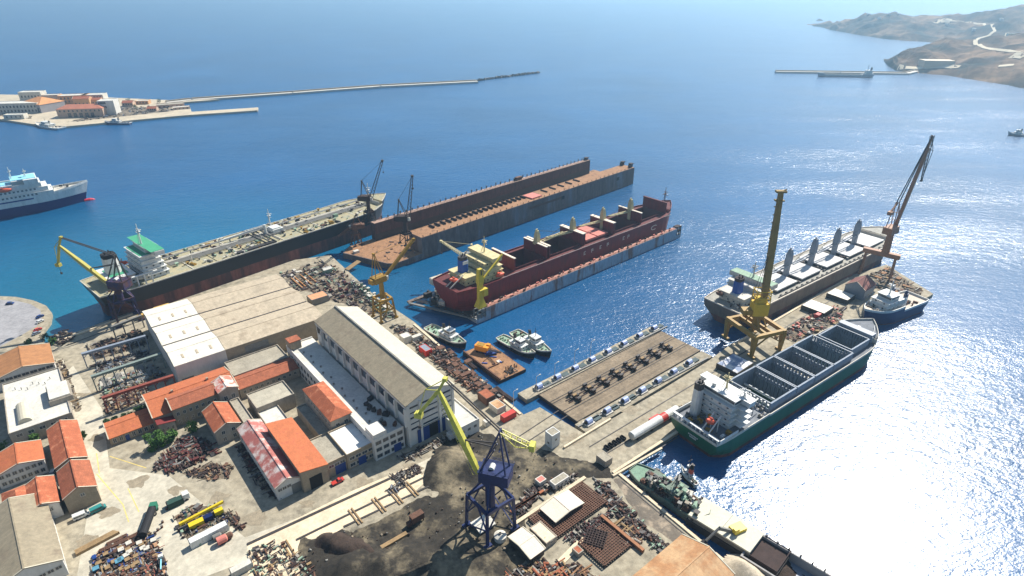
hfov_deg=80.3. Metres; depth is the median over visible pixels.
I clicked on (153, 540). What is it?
crate
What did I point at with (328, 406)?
workshop
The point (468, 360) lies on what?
crate
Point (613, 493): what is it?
machine part
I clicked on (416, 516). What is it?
grit hopper
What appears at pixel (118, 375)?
pipe bundle
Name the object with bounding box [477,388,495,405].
store hut
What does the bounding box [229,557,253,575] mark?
container
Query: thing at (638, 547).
steel beam
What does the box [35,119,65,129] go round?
workboat
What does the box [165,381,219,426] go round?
office building
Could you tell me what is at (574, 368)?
winch
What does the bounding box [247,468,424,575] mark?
slab
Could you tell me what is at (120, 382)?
pipe bundle
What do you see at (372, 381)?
clerestory window
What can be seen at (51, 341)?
shrub
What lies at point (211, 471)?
scrap
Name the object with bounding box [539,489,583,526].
shed
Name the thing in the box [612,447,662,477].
wall
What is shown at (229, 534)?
round vessel
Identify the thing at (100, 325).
kerb
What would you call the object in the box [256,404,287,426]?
block
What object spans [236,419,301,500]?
workshop
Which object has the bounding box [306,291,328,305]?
cabin
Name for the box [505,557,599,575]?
scrap
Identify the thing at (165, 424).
annex
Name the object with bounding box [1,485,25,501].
villa
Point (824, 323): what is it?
scrap
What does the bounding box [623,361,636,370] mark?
keel carriage
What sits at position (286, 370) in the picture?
workshop
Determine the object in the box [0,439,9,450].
tree
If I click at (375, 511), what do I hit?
rail
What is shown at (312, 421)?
corridor block
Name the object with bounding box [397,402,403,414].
clerestory window
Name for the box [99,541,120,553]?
pipe bundle
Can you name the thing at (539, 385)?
winch
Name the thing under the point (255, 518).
ground stain
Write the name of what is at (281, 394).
block
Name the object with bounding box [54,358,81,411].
scrap
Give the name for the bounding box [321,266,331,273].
cabin
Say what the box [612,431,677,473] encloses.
kerb
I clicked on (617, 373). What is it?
keel carriage
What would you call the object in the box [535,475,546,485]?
cabin
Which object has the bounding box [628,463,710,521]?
old vessel
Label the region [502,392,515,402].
pipe bundle
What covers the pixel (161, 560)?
forklift
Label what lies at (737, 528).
excavator
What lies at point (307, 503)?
ground stain
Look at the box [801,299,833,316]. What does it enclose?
shed
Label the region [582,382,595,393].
keel carriage
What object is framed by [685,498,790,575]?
barge
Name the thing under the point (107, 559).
scrap
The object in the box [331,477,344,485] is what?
pickup truck
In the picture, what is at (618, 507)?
scrap
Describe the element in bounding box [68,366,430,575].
road
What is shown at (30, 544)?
warehouse
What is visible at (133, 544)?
pipe bundle
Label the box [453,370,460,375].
crate
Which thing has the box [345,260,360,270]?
gangway
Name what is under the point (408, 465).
ground stain
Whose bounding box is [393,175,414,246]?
dock crane
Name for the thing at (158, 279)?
tanker
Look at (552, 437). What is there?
office cabin
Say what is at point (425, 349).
cabin
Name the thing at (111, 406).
scrap
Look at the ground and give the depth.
264.32 m
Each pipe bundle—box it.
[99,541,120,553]
[106,533,126,545]
[113,373,121,381]
[118,380,126,388]
[119,532,137,544]
[123,538,142,550]
[125,377,133,385]
[136,373,143,380]
[137,365,144,373]
[465,362,476,369]
[494,386,504,395]
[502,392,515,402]
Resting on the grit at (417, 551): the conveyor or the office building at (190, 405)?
the conveyor
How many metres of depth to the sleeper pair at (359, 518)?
225.73 m
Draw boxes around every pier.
[518,327,660,402]
[575,351,711,432]
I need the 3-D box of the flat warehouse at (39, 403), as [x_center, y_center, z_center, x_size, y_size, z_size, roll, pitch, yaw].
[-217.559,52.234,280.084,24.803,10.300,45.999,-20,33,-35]
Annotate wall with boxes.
[511,476,585,525]
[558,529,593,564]
[563,418,610,448]
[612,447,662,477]
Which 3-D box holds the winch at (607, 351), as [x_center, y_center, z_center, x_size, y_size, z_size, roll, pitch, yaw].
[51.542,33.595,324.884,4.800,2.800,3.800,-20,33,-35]
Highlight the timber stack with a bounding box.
[74,530,119,555]
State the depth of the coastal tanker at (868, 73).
1278.98 m
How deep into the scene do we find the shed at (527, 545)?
210.70 m
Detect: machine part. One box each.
[139,566,144,573]
[145,550,154,556]
[148,555,157,561]
[609,490,617,495]
[621,508,629,513]
[624,518,632,525]
[629,511,637,517]
[638,521,646,529]
[648,533,656,539]
[814,312,821,318]
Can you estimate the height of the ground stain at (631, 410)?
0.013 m
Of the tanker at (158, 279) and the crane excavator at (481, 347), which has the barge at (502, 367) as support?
the crane excavator at (481, 347)
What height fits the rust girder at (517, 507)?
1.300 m
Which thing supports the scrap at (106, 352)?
on the ground
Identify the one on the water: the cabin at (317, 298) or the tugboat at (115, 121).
the tugboat at (115, 121)
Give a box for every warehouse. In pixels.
[0,343,56,391]
[0,493,68,575]
[2,367,74,442]
[633,534,734,575]
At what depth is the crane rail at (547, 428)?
270.62 m
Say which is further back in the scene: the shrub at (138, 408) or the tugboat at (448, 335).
the tugboat at (448, 335)
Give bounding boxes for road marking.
[96,474,122,504]
[109,456,145,467]
[128,488,138,511]
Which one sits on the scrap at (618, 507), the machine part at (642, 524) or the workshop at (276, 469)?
the machine part at (642, 524)
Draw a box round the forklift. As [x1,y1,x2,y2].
[158,553,164,569]
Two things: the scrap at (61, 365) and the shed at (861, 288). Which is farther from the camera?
the shed at (861, 288)
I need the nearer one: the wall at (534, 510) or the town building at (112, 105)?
the wall at (534, 510)
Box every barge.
[463,343,525,383]
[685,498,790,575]
[740,534,831,575]
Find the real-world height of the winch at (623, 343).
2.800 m
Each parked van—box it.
[72,510,89,520]
[89,503,106,514]
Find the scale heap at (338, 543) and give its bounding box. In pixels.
[314,532,373,554]
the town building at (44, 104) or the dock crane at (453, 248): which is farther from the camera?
the town building at (44, 104)
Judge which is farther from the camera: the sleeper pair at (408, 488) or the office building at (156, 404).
the office building at (156, 404)
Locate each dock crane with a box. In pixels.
[338,213,364,246]
[357,160,383,223]
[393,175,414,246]
[439,240,472,254]
[474,254,502,308]
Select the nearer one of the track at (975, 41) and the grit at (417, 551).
the grit at (417, 551)
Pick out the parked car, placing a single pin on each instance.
(52, 471)
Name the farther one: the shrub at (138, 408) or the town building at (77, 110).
the town building at (77, 110)
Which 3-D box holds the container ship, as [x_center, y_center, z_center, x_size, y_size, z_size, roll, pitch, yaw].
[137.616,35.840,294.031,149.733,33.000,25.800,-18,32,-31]
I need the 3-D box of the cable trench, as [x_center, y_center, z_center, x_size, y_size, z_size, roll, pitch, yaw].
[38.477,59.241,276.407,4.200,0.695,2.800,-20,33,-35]
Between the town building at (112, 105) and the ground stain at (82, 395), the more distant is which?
the town building at (112, 105)
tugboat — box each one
[104,117,131,124]
[424,323,466,348]
[496,333,535,358]
[509,328,551,357]
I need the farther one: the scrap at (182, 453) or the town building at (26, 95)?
the town building at (26, 95)
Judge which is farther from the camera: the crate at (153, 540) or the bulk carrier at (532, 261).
the bulk carrier at (532, 261)
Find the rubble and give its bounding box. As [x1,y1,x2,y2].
[309,434,596,574]
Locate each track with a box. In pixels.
[897,64,960,69]
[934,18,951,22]
[937,19,1020,51]
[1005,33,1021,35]
[1009,52,1023,58]
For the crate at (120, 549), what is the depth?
211.49 m
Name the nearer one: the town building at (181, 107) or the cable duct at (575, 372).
the cable duct at (575, 372)
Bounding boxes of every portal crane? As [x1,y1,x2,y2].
[54,236,144,328]
[414,376,535,548]
[721,189,787,359]
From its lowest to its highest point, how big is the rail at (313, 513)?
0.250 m
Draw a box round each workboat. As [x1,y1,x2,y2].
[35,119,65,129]
[680,458,698,488]
[1008,127,1023,136]
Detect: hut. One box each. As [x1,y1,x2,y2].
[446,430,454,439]
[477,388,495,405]
[489,399,505,414]
[596,451,612,467]
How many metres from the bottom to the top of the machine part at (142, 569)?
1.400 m
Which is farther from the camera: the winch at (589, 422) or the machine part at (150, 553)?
the winch at (589, 422)
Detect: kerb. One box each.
[64,310,141,338]
[413,324,521,414]
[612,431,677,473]
[618,473,723,559]
[733,277,848,345]
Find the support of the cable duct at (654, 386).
on the pier at (701, 355)
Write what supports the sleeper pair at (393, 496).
on the slab
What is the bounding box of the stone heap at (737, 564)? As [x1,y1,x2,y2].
[723,554,766,575]
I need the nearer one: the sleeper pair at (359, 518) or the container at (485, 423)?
the sleeper pair at (359, 518)
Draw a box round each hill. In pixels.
[807,4,1023,41]
[884,33,1023,87]
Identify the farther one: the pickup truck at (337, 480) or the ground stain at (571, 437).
the ground stain at (571, 437)
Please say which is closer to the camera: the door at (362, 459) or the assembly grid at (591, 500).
the assembly grid at (591, 500)
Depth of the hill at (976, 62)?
1345.72 m
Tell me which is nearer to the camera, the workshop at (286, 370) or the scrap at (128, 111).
the workshop at (286, 370)
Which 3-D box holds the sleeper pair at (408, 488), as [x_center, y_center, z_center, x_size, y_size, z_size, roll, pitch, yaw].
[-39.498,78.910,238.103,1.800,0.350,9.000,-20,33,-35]
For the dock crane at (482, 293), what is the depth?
348.17 m
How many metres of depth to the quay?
901.03 m
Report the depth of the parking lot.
358.11 m
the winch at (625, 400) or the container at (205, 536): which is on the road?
the container at (205, 536)
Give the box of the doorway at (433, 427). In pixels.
[429,420,437,436]
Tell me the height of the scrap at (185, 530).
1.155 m
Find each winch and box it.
[533,382,543,391]
[551,373,563,380]
[569,364,580,371]
[582,417,594,426]
[586,356,596,363]
[600,406,613,416]
[602,347,612,354]
[618,340,628,346]
[618,396,630,405]
[634,332,644,338]
[636,386,647,394]
[649,324,658,331]
[652,376,663,385]
[668,367,678,375]
[683,359,694,366]
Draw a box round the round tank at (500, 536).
[494,530,506,543]
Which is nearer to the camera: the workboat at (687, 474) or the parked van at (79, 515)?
the parked van at (79, 515)
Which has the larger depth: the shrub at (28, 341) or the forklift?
the shrub at (28, 341)
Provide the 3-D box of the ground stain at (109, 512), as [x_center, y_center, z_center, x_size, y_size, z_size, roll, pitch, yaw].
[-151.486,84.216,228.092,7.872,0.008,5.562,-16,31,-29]
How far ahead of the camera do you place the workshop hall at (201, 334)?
329.29 m
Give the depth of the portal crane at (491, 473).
206.74 m
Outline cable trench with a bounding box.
[592,414,601,421]
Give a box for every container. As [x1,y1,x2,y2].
[166,495,183,509]
[187,520,229,549]
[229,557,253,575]
[412,333,422,340]
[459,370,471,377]
[482,418,490,427]
[500,408,516,422]
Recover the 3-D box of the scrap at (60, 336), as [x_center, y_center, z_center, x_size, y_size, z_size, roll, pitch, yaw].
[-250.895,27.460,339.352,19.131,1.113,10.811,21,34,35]
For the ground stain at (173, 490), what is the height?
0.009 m
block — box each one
[224,344,288,376]
[229,397,252,423]
[246,380,296,416]
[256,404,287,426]
[296,403,328,436]
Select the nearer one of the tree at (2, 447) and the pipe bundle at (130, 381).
the tree at (2, 447)
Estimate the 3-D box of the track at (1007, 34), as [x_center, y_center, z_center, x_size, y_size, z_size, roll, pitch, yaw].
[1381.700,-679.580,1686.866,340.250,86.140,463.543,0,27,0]
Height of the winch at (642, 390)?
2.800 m
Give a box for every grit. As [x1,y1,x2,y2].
[297,432,612,575]
[614,476,701,541]
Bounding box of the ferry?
[0,167,94,219]
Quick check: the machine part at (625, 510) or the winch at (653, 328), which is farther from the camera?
the winch at (653, 328)
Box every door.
[291,481,301,493]
[309,473,323,489]
[335,462,346,474]
[358,454,366,464]
[394,442,401,451]
[417,425,429,442]
[438,416,447,432]
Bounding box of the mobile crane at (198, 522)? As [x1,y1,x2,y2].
[179,500,223,530]
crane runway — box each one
[81,335,149,368]
[90,352,165,390]
[101,374,175,413]
[111,314,144,337]
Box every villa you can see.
[0,439,48,489]
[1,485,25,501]
[25,475,63,518]
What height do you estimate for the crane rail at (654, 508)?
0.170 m
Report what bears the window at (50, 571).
in the warehouse at (30, 544)
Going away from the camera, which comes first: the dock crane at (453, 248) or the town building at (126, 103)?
the dock crane at (453, 248)
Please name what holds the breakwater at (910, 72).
in the water
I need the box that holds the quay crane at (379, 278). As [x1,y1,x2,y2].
[368,238,414,323]
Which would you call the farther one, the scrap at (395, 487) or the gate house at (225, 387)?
the gate house at (225, 387)
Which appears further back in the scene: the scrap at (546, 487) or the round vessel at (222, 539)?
the scrap at (546, 487)
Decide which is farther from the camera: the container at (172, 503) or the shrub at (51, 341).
the shrub at (51, 341)
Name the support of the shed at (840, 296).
on the ground
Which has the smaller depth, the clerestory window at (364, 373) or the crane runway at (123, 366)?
the clerestory window at (364, 373)
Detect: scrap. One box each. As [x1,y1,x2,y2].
[50,329,75,346]
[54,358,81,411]
[71,106,172,121]
[85,329,148,359]
[89,349,156,372]
[89,530,167,575]
[97,365,166,397]
[103,386,151,414]
[112,545,165,575]
[152,434,221,474]
[172,501,231,544]
[182,461,234,480]
[224,508,246,530]
[234,443,281,498]
[246,539,316,575]
[280,259,379,315]
[350,282,394,318]
[385,480,405,495]
[389,324,430,350]
[389,464,421,482]
[395,435,453,461]
[416,339,504,403]
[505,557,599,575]
[511,472,577,516]
[563,509,613,543]
[592,477,669,551]
[609,512,647,549]
[774,305,846,341]
[869,266,922,294]
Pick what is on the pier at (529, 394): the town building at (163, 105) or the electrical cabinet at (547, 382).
the electrical cabinet at (547, 382)
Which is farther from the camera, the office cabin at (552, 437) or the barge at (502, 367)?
the barge at (502, 367)
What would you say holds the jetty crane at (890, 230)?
on the ground
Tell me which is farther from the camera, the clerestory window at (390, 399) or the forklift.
the clerestory window at (390, 399)
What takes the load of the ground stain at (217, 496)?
on the ground
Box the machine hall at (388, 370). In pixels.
[314,305,454,447]
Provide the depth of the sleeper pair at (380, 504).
230.73 m
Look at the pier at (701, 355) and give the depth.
294.22 m
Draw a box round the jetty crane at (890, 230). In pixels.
[857,135,934,281]
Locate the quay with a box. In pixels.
[0,95,257,127]
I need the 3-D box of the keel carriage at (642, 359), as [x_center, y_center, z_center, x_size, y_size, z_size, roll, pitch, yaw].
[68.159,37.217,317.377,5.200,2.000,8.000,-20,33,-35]
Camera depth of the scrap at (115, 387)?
302.07 m
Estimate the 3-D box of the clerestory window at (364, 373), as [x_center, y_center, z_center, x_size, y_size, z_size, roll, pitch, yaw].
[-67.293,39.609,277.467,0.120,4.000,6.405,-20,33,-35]
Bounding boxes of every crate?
[92,565,99,572]
[117,546,123,552]
[122,552,129,557]
[150,537,156,542]
[451,361,458,366]
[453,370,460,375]
[464,358,471,364]
[474,381,482,387]
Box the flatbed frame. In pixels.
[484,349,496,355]
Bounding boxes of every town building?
[0,101,37,113]
[3,113,28,119]
[17,90,46,100]
[25,96,64,112]
[41,93,60,99]
[55,104,106,117]
[57,93,89,104]
[72,96,91,103]
[81,93,108,98]
[91,97,102,103]
[97,98,120,114]
[121,100,135,106]
[135,99,150,104]
[146,106,158,110]
[156,102,183,107]
[172,105,189,109]
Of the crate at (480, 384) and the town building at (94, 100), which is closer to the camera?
the crate at (480, 384)
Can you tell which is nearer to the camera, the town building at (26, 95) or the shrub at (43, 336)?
the shrub at (43, 336)
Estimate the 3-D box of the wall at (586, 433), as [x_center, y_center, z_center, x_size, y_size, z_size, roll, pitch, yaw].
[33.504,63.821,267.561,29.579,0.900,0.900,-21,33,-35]
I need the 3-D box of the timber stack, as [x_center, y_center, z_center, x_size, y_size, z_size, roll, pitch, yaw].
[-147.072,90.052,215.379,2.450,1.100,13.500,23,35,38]
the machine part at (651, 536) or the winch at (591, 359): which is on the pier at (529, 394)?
the winch at (591, 359)
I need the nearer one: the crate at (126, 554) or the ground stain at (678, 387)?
the crate at (126, 554)
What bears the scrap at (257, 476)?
on the ground
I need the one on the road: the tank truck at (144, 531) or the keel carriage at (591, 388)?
the tank truck at (144, 531)
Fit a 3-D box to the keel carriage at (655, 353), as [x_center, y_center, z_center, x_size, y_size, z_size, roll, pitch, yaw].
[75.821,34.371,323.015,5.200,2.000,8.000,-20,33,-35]
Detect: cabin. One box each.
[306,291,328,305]
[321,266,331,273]
[399,332,411,343]
[419,344,431,356]
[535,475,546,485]
[545,427,559,448]
[549,472,568,489]
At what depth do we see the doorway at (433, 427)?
265.28 m
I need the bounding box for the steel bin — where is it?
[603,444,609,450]
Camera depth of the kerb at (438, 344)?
332.56 m
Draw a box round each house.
[46,419,88,470]
[56,459,101,513]
[102,408,155,445]
[201,401,240,444]
[211,375,239,404]
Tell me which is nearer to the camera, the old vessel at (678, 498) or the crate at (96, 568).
the crate at (96, 568)
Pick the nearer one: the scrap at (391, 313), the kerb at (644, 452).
the kerb at (644, 452)
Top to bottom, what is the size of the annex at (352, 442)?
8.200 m
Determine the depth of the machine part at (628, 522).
222.59 m
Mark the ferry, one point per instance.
(27, 194)
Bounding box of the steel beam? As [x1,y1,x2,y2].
[600,514,644,552]
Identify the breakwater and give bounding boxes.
[165,80,477,102]
[775,69,918,74]
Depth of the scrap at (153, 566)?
206.12 m
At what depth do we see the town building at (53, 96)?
984.33 m
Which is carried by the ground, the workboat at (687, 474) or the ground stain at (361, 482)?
the ground stain at (361, 482)
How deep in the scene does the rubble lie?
225.17 m
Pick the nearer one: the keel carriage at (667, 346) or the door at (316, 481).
the door at (316, 481)
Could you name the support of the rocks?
in the water
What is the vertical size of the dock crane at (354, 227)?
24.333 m
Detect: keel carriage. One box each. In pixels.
[568,390,581,401]
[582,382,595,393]
[596,375,609,385]
[610,368,623,378]
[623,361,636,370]
[635,354,648,364]
[648,348,660,357]
[659,341,672,350]
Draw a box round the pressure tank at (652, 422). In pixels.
[628,405,678,439]
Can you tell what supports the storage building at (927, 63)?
on the hill at (976, 62)
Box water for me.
[0,0,1023,575]
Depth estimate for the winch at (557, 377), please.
302.71 m
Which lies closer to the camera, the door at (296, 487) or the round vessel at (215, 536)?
the round vessel at (215, 536)
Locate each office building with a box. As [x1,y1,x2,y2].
[141,366,240,429]
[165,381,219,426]
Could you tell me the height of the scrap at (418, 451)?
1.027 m
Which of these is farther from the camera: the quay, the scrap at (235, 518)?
the quay
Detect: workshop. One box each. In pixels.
[234,357,300,398]
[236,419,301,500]
[265,417,329,492]
[302,381,352,430]
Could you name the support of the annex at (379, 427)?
on the ground
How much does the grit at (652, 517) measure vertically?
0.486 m
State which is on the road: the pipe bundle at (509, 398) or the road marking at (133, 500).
the road marking at (133, 500)
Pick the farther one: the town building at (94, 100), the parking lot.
the town building at (94, 100)
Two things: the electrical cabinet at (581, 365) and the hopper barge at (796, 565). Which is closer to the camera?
the hopper barge at (796, 565)
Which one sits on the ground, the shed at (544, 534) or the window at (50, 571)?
the shed at (544, 534)
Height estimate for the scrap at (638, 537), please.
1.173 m
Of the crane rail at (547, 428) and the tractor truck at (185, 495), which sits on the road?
the tractor truck at (185, 495)
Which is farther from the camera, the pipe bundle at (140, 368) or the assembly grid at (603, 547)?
the pipe bundle at (140, 368)
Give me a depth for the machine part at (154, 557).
208.55 m
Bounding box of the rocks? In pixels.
[476,71,539,80]
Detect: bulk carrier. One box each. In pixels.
[432,191,671,311]
[704,219,886,326]
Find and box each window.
[46,568,54,574]
[361,368,366,378]
[369,376,374,386]
[378,384,384,395]
[387,393,393,405]
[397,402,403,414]
[878,293,899,299]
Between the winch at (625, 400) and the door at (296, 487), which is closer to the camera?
the door at (296, 487)
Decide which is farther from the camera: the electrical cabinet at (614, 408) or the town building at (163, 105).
the town building at (163, 105)
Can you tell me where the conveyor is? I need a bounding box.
[380,531,407,547]
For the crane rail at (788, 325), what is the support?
on the ground
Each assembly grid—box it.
[528,481,606,539]
[578,523,629,568]
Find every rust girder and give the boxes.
[510,498,531,512]
[524,489,543,502]
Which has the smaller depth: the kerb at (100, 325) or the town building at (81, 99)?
the kerb at (100, 325)
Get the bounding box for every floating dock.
[343,157,634,268]
[407,224,681,323]
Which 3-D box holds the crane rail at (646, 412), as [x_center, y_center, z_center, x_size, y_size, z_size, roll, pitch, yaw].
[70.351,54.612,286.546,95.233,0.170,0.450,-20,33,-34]
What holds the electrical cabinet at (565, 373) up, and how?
on the pier at (529, 394)
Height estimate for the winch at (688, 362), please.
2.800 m
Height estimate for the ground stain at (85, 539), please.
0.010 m
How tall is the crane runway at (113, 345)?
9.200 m
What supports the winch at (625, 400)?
on the pier at (701, 355)
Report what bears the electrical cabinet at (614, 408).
on the pier at (701, 355)
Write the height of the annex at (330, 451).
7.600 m
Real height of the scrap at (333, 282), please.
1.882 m
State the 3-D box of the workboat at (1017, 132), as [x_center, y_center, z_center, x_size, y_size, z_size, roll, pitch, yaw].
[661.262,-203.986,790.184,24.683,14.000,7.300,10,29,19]
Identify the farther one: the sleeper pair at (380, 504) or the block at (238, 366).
the block at (238, 366)
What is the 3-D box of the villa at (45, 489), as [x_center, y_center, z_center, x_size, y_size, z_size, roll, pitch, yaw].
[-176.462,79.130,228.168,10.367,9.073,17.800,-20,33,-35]
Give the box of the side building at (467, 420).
[445,398,479,439]
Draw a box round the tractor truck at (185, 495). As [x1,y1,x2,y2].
[165,490,189,506]
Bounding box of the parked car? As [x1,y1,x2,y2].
[49,468,55,474]
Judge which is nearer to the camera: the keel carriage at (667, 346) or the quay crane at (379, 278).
the keel carriage at (667, 346)
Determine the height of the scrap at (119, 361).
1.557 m
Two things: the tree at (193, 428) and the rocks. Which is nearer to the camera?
the tree at (193, 428)
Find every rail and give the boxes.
[247,464,418,544]
[296,477,423,539]
[344,486,428,527]
[512,410,558,440]
[525,415,567,442]
[589,369,718,446]
[607,439,630,453]
[621,481,685,534]
[739,299,831,354]
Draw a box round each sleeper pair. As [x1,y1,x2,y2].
[282,539,295,557]
[348,508,362,524]
[371,497,386,512]
[388,489,403,504]
[406,481,418,496]
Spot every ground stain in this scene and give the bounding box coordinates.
[74,393,92,397]
[76,534,98,546]
[87,434,103,441]
[97,506,120,518]
[126,475,149,487]
[167,485,185,495]
[209,491,231,502]
[238,510,267,525]
[298,500,314,507]
[357,478,372,487]
[402,463,423,469]
[560,432,583,444]
[621,406,641,413]
[672,383,689,390]
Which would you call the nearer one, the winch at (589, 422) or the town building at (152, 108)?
the winch at (589, 422)
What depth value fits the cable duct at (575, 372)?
317.72 m
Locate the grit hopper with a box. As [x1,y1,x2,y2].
[406,509,424,526]
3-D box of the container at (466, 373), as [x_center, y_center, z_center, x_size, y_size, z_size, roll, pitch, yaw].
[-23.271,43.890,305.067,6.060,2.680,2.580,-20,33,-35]
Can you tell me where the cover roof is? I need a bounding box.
[470,514,495,534]
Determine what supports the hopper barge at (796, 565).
on the water
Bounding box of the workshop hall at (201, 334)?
[142,274,321,381]
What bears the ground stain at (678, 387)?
on the ground
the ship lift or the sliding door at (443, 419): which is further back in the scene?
the ship lift
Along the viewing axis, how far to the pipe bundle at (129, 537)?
216.44 m
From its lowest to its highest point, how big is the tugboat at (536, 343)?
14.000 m
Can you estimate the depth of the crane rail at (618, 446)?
260.05 m
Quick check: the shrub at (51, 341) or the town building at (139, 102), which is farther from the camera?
the town building at (139, 102)
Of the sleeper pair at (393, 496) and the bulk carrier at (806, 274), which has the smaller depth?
the sleeper pair at (393, 496)
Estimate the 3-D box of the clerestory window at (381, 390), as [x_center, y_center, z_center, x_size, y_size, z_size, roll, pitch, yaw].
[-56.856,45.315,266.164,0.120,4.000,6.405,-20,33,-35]
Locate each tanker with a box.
[80,184,385,315]
[817,66,874,77]
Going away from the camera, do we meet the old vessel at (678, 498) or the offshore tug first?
the old vessel at (678, 498)
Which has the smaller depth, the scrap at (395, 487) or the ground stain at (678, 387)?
the scrap at (395, 487)
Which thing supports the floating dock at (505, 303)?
on the water
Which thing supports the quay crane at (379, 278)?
on the ground
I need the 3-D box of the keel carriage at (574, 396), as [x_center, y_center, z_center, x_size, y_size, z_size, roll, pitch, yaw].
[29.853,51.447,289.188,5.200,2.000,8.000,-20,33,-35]
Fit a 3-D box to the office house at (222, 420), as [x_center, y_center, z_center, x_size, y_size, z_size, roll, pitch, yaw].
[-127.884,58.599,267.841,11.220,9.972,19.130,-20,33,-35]
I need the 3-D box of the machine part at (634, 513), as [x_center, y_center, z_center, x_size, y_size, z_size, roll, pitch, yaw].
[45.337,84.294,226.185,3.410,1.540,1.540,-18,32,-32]
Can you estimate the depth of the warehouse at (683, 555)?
198.93 m
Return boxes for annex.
[155,415,176,434]
[285,335,404,460]
[310,432,347,477]
[328,421,373,469]
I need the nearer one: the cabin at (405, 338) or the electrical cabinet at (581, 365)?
the electrical cabinet at (581, 365)
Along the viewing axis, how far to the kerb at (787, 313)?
369.18 m
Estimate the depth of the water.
651.23 m
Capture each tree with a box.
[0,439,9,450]
[28,433,38,440]
[81,430,87,439]
[142,429,166,452]
[164,428,177,443]
[184,420,198,432]
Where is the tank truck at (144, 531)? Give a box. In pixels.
[138,501,158,537]
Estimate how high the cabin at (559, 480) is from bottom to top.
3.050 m
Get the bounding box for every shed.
[507,526,545,563]
[529,521,556,548]
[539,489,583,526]
[572,544,583,557]
[716,353,753,376]
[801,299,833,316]
[826,288,855,304]
[844,274,876,300]
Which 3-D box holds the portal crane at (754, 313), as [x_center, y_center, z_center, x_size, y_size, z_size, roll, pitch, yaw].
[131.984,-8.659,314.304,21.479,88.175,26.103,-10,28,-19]
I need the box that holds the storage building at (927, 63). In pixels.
[918,59,955,67]
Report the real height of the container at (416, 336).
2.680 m
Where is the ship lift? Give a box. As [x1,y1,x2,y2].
[539,331,699,423]
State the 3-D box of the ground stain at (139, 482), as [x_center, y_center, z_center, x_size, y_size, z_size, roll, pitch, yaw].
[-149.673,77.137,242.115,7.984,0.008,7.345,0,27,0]
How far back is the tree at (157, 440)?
256.56 m
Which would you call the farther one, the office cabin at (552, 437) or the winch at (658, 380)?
the winch at (658, 380)
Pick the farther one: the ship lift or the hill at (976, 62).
the hill at (976, 62)
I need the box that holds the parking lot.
[0,300,41,345]
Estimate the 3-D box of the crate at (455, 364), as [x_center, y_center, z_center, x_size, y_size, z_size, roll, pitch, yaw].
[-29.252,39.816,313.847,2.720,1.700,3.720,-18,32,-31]
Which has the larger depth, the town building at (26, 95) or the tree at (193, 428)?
the town building at (26, 95)
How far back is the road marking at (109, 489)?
238.26 m
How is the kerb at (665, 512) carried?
on the ground
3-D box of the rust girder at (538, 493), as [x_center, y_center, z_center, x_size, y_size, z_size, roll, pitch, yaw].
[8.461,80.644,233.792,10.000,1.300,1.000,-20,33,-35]
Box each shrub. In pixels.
[23,338,32,344]
[39,333,49,341]
[47,337,56,345]
[132,406,141,411]
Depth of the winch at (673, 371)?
307.08 m
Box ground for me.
[0,255,932,575]
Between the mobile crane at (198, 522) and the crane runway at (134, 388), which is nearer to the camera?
the mobile crane at (198, 522)
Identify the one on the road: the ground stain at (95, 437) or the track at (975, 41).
the ground stain at (95, 437)
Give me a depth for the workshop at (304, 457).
242.59 m
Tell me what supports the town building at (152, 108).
on the quay
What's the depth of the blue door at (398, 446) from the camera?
257.11 m
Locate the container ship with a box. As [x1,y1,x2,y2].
[671,318,878,456]
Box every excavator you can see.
[474,341,500,353]
[700,521,746,544]
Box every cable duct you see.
[540,326,667,390]
[577,357,708,427]
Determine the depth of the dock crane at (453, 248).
396.31 m
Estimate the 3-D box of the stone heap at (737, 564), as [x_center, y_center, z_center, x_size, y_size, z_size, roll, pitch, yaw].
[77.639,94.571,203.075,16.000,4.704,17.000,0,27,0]
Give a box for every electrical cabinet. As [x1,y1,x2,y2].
[542,380,550,386]
[561,371,569,376]
[579,363,586,367]
[611,404,619,410]
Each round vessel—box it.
[212,532,221,540]
[216,534,227,545]
[225,531,232,540]
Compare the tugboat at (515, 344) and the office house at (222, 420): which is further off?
the tugboat at (515, 344)
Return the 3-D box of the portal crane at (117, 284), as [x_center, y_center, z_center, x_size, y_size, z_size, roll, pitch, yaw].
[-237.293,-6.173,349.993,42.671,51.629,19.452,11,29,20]
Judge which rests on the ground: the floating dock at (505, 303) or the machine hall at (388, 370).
the machine hall at (388, 370)
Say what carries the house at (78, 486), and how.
on the ground
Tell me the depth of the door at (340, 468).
245.58 m
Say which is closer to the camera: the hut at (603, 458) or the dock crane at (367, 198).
the hut at (603, 458)
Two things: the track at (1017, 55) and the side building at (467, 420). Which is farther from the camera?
the track at (1017, 55)
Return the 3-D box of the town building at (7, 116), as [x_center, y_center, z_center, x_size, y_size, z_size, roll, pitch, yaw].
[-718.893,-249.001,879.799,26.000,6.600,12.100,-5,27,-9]
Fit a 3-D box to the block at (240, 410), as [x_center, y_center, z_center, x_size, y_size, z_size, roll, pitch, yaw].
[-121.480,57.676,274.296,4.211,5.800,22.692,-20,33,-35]
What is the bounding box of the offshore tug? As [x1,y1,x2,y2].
[863,281,928,324]
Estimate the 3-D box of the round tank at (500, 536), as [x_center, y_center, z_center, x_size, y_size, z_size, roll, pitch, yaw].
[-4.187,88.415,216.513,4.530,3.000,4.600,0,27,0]
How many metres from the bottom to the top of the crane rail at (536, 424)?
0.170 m
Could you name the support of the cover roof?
on the ground

